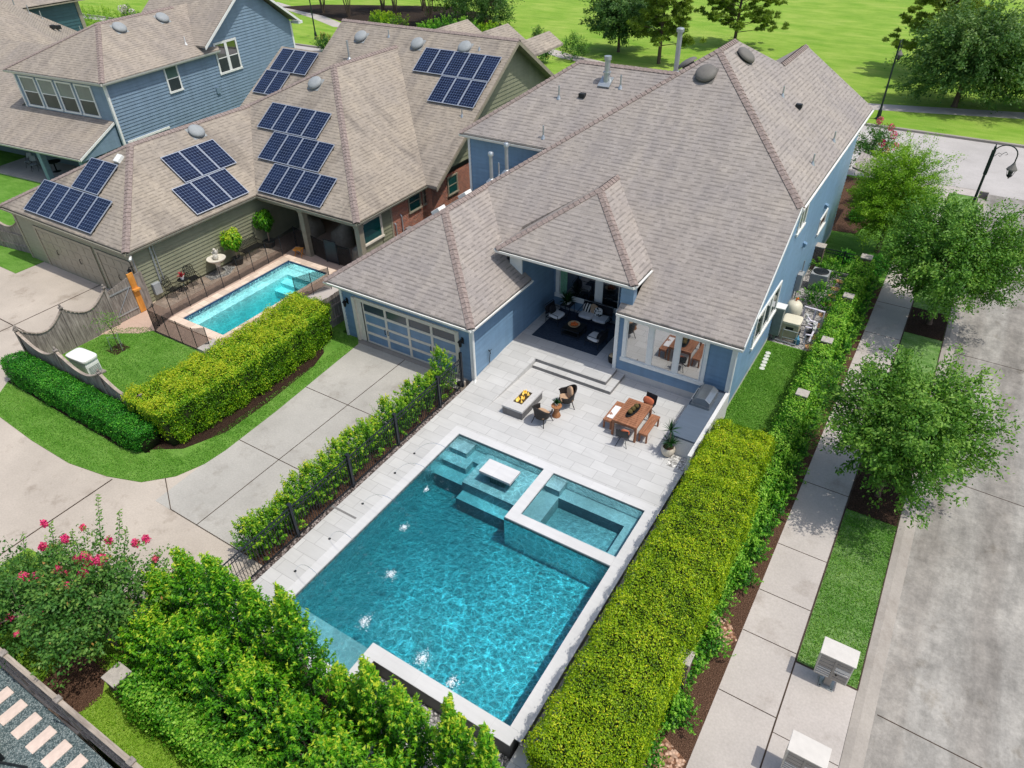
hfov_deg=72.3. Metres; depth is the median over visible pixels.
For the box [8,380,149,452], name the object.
hedge mulch
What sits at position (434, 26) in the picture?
park shrub
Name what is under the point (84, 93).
window
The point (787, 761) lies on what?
mail door
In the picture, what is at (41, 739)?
paver
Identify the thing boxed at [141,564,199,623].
lime shrub
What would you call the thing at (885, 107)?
park path
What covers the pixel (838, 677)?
mail door
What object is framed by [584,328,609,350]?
lounge chair
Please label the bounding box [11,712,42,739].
paver
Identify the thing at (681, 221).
blue house
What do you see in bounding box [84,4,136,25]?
park shrub
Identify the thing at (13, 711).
paver
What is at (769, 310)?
window
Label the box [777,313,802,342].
pool heater
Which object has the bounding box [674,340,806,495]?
side lawn
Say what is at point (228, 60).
window
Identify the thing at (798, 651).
sidewalk joint
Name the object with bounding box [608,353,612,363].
throw basket
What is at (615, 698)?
clipped hedge
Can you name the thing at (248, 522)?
shrub
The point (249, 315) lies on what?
neighbour pool water
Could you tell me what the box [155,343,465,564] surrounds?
driveway
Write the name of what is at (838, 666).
mail door
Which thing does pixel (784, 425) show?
ivy hedge
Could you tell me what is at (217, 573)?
lime shrub
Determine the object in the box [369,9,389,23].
park shrub
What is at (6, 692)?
paver
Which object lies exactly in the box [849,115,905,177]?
crepe myrtle
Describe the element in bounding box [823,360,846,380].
shrub
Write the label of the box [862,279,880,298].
shrub
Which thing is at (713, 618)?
ivy clump
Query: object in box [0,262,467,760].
alley
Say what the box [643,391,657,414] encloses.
dining chair
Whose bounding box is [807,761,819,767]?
mail door
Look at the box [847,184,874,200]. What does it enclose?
garden bush
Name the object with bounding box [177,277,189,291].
glass table
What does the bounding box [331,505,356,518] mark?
drain channel
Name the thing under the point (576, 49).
park shrub
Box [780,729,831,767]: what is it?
cluster mailbox
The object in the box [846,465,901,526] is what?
tree bed
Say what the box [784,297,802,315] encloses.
pool filter
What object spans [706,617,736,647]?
stone patch
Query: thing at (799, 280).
meter cabinet
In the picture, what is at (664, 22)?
tree
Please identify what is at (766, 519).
shrub
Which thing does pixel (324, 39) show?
park shrub
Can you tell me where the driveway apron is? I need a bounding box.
[358,339,458,377]
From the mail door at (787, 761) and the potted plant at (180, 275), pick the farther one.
the potted plant at (180, 275)
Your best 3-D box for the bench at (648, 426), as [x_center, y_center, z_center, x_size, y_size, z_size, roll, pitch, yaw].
[5.246,1.722,26.838,0.350,0.456,1.280,20,42,25]
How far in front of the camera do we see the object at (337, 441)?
24.36 m
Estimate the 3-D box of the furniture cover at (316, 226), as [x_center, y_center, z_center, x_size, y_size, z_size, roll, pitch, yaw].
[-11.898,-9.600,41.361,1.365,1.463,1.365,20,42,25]
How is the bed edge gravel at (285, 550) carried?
on the ground
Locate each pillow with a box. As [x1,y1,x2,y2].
[549,304,555,312]
[567,386,572,397]
[583,303,590,311]
[591,304,597,312]
[594,307,602,316]
[643,396,653,404]
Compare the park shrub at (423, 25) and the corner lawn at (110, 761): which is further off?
the park shrub at (423, 25)
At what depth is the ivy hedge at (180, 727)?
17.37 m
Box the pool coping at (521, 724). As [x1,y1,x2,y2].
[263,425,660,746]
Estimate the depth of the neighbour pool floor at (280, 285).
37.22 m
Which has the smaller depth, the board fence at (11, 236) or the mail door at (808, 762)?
the mail door at (808, 762)
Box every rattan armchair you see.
[531,403,552,428]
[559,384,576,410]
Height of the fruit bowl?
0.195 m
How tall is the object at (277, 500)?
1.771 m
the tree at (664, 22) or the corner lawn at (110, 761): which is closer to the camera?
the corner lawn at (110, 761)
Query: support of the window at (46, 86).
in the slate blue house at (102, 88)
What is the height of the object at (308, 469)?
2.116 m
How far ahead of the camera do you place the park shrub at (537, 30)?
79.23 m
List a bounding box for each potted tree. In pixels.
[219,227,243,265]
[251,209,274,247]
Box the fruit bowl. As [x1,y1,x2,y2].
[568,320,579,327]
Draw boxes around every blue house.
[0,0,302,182]
[323,27,877,412]
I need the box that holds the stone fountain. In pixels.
[206,248,225,274]
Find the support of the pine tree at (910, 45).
on the park lawn at (842, 39)
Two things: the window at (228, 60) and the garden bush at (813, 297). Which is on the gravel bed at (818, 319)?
the garden bush at (813, 297)
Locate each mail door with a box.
[784,759,800,767]
[786,757,801,766]
[787,754,802,763]
[788,751,804,761]
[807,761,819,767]
[818,663,831,670]
[819,660,833,668]
[820,657,834,665]
[821,654,836,662]
[831,676,845,685]
[832,673,846,681]
[835,667,849,676]
[837,665,851,673]
[838,662,852,670]
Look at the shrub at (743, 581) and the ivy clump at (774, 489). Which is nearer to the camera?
the shrub at (743, 581)
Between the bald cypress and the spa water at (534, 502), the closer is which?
the spa water at (534, 502)
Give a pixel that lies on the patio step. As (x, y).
(610, 385)
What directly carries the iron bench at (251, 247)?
on the flagstone strip
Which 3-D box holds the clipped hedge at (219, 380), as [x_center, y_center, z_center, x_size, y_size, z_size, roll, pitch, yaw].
[-11.332,-0.995,29.431,3.516,2.317,9.494,20,42,25]
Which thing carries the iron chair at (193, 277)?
on the flagstone strip
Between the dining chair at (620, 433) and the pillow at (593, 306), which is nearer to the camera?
the dining chair at (620, 433)
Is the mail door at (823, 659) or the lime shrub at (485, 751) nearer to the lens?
the lime shrub at (485, 751)
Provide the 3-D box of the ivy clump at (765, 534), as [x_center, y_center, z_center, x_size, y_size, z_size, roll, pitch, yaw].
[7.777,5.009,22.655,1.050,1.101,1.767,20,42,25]
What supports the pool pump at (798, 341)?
on the gravel bed at (818, 319)
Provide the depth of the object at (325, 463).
23.99 m
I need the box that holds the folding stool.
[293,247,303,257]
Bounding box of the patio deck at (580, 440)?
[231,367,690,623]
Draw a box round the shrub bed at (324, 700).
[148,615,333,766]
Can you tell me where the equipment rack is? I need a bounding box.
[769,328,798,345]
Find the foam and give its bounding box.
[359,487,459,690]
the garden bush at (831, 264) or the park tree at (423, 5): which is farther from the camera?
the park tree at (423, 5)
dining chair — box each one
[615,429,630,445]
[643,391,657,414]
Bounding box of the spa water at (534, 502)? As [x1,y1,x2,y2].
[522,475,643,549]
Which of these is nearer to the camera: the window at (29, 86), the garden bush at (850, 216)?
the garden bush at (850, 216)
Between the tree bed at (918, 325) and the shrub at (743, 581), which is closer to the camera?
the shrub at (743, 581)
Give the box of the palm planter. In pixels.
[659,419,681,456]
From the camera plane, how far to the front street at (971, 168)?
50.63 m
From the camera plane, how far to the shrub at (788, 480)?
24.36 m
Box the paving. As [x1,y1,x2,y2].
[506,497,679,767]
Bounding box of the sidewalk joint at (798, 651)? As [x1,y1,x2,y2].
[719,194,977,767]
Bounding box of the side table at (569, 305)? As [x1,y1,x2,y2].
[560,302,574,316]
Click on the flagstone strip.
(255, 255)
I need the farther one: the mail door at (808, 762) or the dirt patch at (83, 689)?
the dirt patch at (83, 689)
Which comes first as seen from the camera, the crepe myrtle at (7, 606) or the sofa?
the crepe myrtle at (7, 606)
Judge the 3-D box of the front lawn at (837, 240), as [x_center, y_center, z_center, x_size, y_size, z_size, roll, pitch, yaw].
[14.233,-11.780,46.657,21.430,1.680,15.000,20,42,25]
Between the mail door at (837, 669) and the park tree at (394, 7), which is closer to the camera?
the mail door at (837, 669)
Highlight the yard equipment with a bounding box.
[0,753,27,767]
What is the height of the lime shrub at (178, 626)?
3.476 m
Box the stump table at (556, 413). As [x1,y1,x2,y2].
[551,403,561,417]
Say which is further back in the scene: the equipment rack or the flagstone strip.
the flagstone strip
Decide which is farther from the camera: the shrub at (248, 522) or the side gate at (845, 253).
the side gate at (845, 253)
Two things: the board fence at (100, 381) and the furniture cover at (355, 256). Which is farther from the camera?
the furniture cover at (355, 256)
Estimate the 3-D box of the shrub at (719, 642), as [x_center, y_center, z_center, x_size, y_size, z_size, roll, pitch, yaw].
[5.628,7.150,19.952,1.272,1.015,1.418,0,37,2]
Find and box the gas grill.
[690,384,717,410]
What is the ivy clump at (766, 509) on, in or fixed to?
on the planting bed at (682, 740)
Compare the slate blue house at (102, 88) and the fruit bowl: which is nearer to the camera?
the fruit bowl
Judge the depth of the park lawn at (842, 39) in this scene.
82.36 m
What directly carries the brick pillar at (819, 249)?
on the front lawn at (837, 240)
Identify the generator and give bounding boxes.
[65,348,105,374]
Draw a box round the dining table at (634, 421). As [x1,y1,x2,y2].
[611,398,652,442]
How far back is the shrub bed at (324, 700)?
18.59 m
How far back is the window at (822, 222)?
35.93 m
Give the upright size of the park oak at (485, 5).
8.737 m
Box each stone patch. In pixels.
[644,738,685,767]
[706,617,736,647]
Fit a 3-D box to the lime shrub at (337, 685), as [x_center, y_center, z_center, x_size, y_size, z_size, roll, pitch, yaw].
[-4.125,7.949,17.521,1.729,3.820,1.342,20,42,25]
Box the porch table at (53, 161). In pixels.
[48,159,61,172]
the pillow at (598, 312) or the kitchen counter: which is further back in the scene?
the pillow at (598, 312)
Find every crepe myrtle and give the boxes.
[0,530,107,667]
[5,494,172,692]
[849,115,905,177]
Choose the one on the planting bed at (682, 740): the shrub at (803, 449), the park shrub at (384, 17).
the shrub at (803, 449)
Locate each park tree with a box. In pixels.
[319,0,324,12]
[343,0,349,16]
[380,0,384,10]
[391,0,396,13]
[420,0,424,10]
[424,0,432,23]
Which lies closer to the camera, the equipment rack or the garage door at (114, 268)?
the equipment rack
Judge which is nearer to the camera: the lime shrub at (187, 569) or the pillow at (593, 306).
the lime shrub at (187, 569)
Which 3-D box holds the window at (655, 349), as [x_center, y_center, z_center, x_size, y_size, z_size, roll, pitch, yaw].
[6.049,-1.330,27.984,3.630,2.160,0.085,20,42,25]
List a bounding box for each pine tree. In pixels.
[693,0,789,38]
[882,0,1006,58]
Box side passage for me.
[307,285,338,300]
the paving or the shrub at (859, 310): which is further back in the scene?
the shrub at (859, 310)
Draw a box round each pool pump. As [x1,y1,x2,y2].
[794,331,799,344]
[806,323,812,336]
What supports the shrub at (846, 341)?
on the planting bed at (859, 337)
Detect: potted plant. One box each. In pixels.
[177,271,183,279]
[552,398,560,405]
[560,289,575,304]
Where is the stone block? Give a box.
[197,339,215,352]
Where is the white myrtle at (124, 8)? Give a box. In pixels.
[116,3,137,17]
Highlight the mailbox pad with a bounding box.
[761,663,856,767]
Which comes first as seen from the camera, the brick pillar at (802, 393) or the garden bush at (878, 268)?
the brick pillar at (802, 393)
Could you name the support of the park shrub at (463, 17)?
on the park lawn at (842, 39)
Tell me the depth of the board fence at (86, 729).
17.24 m
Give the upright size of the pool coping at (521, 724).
0.046 m
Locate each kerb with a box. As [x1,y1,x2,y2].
[82,13,1023,147]
[838,198,986,767]
[851,169,988,200]
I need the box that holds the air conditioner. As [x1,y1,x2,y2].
[807,267,830,291]
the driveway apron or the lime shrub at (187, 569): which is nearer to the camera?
the lime shrub at (187, 569)
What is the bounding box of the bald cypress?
[842,129,964,252]
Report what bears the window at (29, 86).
in the slate blue house at (102, 88)
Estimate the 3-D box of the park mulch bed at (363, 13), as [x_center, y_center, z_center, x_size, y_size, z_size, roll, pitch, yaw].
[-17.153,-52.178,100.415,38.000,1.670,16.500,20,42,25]
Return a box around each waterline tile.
[184,261,326,320]
[292,434,643,603]
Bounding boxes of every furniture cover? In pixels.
[299,214,325,237]
[331,223,355,248]
[352,247,358,260]
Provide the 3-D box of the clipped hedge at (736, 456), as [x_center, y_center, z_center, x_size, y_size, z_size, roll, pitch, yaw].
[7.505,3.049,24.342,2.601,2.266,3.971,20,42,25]
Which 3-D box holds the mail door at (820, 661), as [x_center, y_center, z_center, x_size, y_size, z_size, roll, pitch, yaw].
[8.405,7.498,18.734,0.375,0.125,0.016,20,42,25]
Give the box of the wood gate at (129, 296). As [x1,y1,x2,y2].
[108,271,153,322]
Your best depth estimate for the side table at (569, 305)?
33.09 m
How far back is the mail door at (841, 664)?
18.38 m
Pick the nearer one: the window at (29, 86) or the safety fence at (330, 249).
the safety fence at (330, 249)
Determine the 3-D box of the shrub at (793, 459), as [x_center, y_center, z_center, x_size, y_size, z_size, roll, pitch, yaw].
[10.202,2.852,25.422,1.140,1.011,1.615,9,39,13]
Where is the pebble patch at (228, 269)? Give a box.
[204,265,234,279]
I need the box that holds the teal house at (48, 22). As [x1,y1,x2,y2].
[0,0,86,104]
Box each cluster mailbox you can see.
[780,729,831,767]
[813,636,859,691]
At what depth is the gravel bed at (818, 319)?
34.50 m
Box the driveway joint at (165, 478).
[0,285,403,561]
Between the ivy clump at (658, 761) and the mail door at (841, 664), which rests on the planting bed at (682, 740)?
the ivy clump at (658, 761)
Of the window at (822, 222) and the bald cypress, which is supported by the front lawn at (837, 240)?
the bald cypress
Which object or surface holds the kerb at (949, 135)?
on the ground
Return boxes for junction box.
[769,302,787,339]
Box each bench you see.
[238,233,264,258]
[603,401,623,429]
[638,414,659,443]
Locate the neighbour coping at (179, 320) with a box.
[168,255,336,339]
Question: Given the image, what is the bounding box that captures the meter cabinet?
[793,261,804,299]
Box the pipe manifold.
[802,306,825,342]
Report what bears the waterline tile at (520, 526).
attached to the pool wall
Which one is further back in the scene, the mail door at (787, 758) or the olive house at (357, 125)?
the olive house at (357, 125)
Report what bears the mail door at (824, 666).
in the cluster mailbox at (836, 661)
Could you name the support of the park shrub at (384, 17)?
on the park mulch bed at (363, 13)
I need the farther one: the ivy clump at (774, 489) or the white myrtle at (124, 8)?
the white myrtle at (124, 8)
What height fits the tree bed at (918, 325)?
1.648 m
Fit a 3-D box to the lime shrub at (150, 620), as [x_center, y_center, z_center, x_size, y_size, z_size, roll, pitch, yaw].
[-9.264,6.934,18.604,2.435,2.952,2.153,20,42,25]
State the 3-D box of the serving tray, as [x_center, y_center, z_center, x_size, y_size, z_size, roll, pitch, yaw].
[4.647,0.958,26.804,0.319,0.220,0.960,26,45,31]
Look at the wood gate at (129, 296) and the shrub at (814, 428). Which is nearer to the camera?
the shrub at (814, 428)
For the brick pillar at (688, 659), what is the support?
on the planting bed at (682, 740)
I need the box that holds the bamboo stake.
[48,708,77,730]
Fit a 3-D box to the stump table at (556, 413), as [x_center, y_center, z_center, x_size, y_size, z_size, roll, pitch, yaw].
[1.760,1.053,27.758,0.430,0.530,0.430,20,42,25]
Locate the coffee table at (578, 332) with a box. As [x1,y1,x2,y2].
[561,319,586,338]
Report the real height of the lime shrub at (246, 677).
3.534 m
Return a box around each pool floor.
[189,265,318,332]
[297,439,639,725]
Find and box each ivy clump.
[632,730,669,767]
[660,686,693,741]
[685,642,715,688]
[697,603,726,651]
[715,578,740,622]
[731,548,751,581]
[748,523,768,550]
[759,499,778,520]
[761,478,785,504]
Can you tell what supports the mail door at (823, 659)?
in the cluster mailbox at (836, 661)
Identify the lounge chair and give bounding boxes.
[544,299,566,326]
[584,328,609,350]
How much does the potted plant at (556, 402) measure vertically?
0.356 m
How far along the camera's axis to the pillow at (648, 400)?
27.52 m
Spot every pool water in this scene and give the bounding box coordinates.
[187,263,322,334]
[294,436,608,724]
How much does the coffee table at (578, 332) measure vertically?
0.400 m
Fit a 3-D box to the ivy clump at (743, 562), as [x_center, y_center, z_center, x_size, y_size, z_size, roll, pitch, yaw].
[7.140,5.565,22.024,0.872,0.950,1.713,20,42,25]
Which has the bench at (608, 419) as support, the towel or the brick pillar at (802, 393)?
the towel
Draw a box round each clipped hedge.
[0,350,159,451]
[120,290,333,445]
[521,468,760,767]
[681,418,776,498]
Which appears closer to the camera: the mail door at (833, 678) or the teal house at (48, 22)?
the mail door at (833, 678)
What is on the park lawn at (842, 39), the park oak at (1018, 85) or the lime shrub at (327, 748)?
the park oak at (1018, 85)
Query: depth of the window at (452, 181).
41.25 m
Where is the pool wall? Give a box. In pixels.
[373,473,683,758]
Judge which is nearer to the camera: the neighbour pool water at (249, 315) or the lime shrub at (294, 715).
the lime shrub at (294, 715)
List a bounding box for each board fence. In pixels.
[0,220,29,252]
[0,647,142,767]
[12,327,141,405]
[13,284,120,354]
[308,290,343,327]
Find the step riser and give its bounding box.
[533,359,624,394]
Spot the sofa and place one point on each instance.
(604, 318)
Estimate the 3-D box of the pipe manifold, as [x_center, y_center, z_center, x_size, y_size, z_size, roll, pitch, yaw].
[13.646,-2.757,32.373,1.101,0.933,1.840,20,42,25]
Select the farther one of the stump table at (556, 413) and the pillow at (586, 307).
the pillow at (586, 307)
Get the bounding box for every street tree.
[804,340,1023,530]
[866,186,1023,328]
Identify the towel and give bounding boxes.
[606,405,620,418]
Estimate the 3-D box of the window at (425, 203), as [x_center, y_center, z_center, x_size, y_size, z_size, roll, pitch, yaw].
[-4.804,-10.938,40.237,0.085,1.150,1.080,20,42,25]
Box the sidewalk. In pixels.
[686,191,948,767]
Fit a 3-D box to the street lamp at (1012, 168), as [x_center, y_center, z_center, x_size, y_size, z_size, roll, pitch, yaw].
[25.993,-10.220,38.267,1.600,5.682,0.520,20,42,25]
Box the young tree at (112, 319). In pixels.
[85,308,128,349]
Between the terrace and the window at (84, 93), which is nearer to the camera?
the terrace
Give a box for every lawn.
[0,150,43,272]
[0,299,357,481]
[0,548,200,767]
[78,0,1023,144]
[85,19,100,26]
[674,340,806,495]
[796,193,977,688]
[822,175,920,283]
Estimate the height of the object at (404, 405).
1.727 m
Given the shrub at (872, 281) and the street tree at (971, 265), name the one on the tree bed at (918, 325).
the street tree at (971, 265)
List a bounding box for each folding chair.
[24,152,31,163]
[28,156,38,170]
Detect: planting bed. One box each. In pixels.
[636,364,849,767]
[816,283,882,364]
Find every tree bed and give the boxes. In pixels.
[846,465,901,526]
[904,307,946,340]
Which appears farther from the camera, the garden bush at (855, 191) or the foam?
the garden bush at (855, 191)
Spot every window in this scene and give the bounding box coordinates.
[17,75,45,107]
[35,78,63,110]
[53,80,82,114]
[72,83,101,117]
[163,65,183,93]
[213,37,242,74]
[363,214,384,246]
[407,193,422,214]
[422,190,427,205]
[447,172,459,196]
[554,269,619,313]
[619,318,709,385]
[750,280,782,351]
[795,204,809,236]
[815,208,828,236]
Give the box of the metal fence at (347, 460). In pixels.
[144,375,441,653]
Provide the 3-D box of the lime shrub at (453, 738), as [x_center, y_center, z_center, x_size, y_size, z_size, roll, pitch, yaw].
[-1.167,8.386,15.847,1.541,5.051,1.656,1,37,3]
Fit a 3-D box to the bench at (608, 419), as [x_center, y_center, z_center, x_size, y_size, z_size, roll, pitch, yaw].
[3.995,1.238,27.510,0.350,0.456,1.280,20,42,25]
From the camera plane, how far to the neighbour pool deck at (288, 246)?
36.66 m
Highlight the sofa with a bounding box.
[576,299,613,329]
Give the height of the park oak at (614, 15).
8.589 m
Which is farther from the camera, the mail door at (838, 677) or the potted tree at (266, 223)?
the potted tree at (266, 223)
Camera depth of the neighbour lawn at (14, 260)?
45.12 m
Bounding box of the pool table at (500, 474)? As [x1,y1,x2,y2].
[479,459,519,487]
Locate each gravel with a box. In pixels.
[0,667,112,767]
[250,389,461,583]
[352,676,510,767]
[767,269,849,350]
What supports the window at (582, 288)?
in the blue house at (681, 221)
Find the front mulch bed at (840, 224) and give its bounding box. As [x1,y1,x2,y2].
[832,176,870,233]
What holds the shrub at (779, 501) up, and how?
on the planting bed at (682, 740)
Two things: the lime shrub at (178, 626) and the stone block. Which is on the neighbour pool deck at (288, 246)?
the stone block
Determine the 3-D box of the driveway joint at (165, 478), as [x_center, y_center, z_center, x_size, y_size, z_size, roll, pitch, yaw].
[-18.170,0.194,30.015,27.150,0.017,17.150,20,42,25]
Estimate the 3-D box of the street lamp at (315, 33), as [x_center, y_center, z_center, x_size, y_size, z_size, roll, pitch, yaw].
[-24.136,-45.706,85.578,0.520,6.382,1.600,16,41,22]
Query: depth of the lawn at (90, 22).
98.42 m
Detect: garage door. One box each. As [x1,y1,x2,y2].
[32,225,107,287]
[94,248,134,288]
[350,296,459,375]
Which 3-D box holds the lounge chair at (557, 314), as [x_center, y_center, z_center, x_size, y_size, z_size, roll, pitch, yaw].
[2.025,-3.313,32.657,0.833,0.876,0.754,26,45,31]
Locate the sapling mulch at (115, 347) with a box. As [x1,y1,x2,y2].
[106,343,129,354]
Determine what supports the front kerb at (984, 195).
on the ground
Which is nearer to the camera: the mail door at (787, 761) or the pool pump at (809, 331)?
the mail door at (787, 761)
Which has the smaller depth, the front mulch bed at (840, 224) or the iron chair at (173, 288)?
the iron chair at (173, 288)
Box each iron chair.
[161,276,184,299]
[182,264,202,288]
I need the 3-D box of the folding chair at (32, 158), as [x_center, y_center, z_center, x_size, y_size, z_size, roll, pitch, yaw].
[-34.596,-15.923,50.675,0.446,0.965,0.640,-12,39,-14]
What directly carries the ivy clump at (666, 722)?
on the planting bed at (682, 740)
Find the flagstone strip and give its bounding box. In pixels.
[153,246,279,307]
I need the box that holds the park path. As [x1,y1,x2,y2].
[277,2,1023,118]
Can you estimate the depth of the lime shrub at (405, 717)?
15.84 m
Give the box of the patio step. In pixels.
[533,362,624,391]
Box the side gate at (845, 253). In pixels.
[824,248,859,273]
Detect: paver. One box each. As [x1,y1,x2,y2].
[0,686,13,703]
[0,699,27,725]
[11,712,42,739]
[25,725,56,753]
[40,739,72,767]
[65,753,87,767]
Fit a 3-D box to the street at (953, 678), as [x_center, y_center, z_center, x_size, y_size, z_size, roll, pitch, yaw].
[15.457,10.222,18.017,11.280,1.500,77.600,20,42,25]
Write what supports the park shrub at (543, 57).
on the park lawn at (842, 39)
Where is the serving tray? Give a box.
[626,403,640,416]
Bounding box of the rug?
[532,308,614,355]
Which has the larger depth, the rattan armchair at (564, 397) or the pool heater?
the pool heater
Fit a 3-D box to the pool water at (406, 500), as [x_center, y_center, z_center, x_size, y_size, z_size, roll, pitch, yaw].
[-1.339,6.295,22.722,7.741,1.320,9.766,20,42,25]
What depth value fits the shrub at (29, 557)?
20.45 m
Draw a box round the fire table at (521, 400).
[502,383,542,419]
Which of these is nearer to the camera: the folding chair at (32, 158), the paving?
the paving
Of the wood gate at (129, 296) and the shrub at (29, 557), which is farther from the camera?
the wood gate at (129, 296)
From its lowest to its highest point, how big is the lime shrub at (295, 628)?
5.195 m
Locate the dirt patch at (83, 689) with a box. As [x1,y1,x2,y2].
[42,639,107,713]
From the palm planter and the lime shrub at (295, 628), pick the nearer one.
the lime shrub at (295, 628)
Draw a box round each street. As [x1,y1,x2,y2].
[83,15,1023,199]
[863,194,1023,767]
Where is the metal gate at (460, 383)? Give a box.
[439,352,463,403]
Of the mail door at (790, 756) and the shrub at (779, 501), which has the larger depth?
the shrub at (779, 501)
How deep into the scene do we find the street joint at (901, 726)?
18.51 m
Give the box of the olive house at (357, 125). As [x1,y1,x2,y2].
[0,19,562,301]
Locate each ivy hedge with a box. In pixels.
[109,662,277,767]
[713,254,876,608]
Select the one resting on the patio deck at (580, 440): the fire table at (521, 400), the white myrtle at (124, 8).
the fire table at (521, 400)
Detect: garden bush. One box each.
[796,281,837,310]
[809,255,848,283]
[833,247,855,264]
[846,207,861,221]
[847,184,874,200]
[870,253,891,276]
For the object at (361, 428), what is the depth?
25.25 m
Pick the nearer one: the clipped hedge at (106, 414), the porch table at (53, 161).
the clipped hedge at (106, 414)
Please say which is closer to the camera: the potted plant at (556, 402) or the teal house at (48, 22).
the potted plant at (556, 402)
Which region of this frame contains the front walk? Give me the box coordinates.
[847,169,979,196]
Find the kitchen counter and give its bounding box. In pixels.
[669,385,729,473]
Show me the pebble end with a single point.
(676, 462)
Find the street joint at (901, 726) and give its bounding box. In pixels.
[877,137,1023,767]
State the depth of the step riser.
29.66 m
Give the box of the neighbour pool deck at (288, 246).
[101,217,356,349]
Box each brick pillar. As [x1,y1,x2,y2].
[101,661,131,698]
[673,649,694,691]
[795,388,809,418]
[810,242,826,269]
[820,335,833,362]
[841,292,854,313]
[860,253,873,272]
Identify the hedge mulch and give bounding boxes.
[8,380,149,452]
[152,347,323,449]
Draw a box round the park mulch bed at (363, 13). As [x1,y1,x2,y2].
[284,4,499,28]
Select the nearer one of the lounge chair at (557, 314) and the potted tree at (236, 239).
the lounge chair at (557, 314)
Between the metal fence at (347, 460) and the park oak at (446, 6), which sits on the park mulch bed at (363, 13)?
the park oak at (446, 6)
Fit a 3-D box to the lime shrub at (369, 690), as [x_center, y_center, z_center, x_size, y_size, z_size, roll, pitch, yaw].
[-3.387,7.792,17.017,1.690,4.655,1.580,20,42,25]
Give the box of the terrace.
[457,304,616,407]
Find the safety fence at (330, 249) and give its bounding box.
[147,226,351,347]
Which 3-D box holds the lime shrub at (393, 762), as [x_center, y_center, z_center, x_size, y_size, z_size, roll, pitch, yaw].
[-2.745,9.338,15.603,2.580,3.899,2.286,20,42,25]
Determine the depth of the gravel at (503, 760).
18.59 m
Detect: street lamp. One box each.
[309,0,316,39]
[875,39,903,118]
[968,144,1018,210]
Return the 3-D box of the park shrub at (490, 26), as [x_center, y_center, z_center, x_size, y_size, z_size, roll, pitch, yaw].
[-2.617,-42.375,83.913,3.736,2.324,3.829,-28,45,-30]
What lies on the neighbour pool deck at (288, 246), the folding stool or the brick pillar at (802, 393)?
the folding stool
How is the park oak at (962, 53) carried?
on the park lawn at (842, 39)
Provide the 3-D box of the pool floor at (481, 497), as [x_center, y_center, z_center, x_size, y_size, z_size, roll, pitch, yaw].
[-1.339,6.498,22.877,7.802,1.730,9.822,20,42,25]
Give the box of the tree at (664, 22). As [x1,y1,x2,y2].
[626,0,706,63]
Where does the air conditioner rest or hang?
on the gravel bed at (818, 319)
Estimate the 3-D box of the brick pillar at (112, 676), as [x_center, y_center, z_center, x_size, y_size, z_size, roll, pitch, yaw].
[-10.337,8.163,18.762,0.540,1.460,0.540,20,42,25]
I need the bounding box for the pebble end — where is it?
[666,455,685,470]
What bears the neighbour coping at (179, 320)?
on the neighbour pool deck at (288, 246)
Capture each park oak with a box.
[424,0,473,20]
[444,0,524,29]
[576,0,660,51]
[883,0,1023,113]
[986,31,1023,104]
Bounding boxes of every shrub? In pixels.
[0,535,71,588]
[80,4,107,23]
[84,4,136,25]
[107,600,193,693]
[119,635,150,666]
[140,607,231,712]
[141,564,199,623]
[165,545,247,660]
[177,631,274,750]
[190,551,277,670]
[215,654,322,767]
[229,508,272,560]
[230,576,315,691]
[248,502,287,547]
[259,689,362,767]
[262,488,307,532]
[262,581,336,705]
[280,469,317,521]
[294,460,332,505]
[299,718,373,767]
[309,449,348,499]
[310,32,330,49]
[317,660,378,745]
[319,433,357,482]
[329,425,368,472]
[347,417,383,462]
[347,654,404,763]
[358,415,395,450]
[360,740,416,767]
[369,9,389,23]
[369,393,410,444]
[377,10,409,25]
[379,679,440,767]
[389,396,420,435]
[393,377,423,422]
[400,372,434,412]
[414,19,438,28]
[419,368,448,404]
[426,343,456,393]
[427,13,455,28]
[428,692,476,767]
[445,16,480,28]
[466,721,504,767]
[476,20,498,31]
[529,24,547,37]
[538,32,556,61]
[559,29,591,60]
[660,682,701,734]
[695,620,735,660]
[730,557,763,593]
[745,533,772,563]
[755,511,780,548]
[764,490,790,524]
[766,466,797,499]
[779,449,809,483]
[788,434,813,460]
[796,417,823,441]
[806,404,826,427]
[811,391,828,413]
[818,373,841,395]
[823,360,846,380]
[829,348,850,366]
[835,334,855,354]
[839,323,859,341]
[840,313,866,333]
[851,299,869,324]
[857,291,874,311]
[862,273,885,288]
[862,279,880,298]

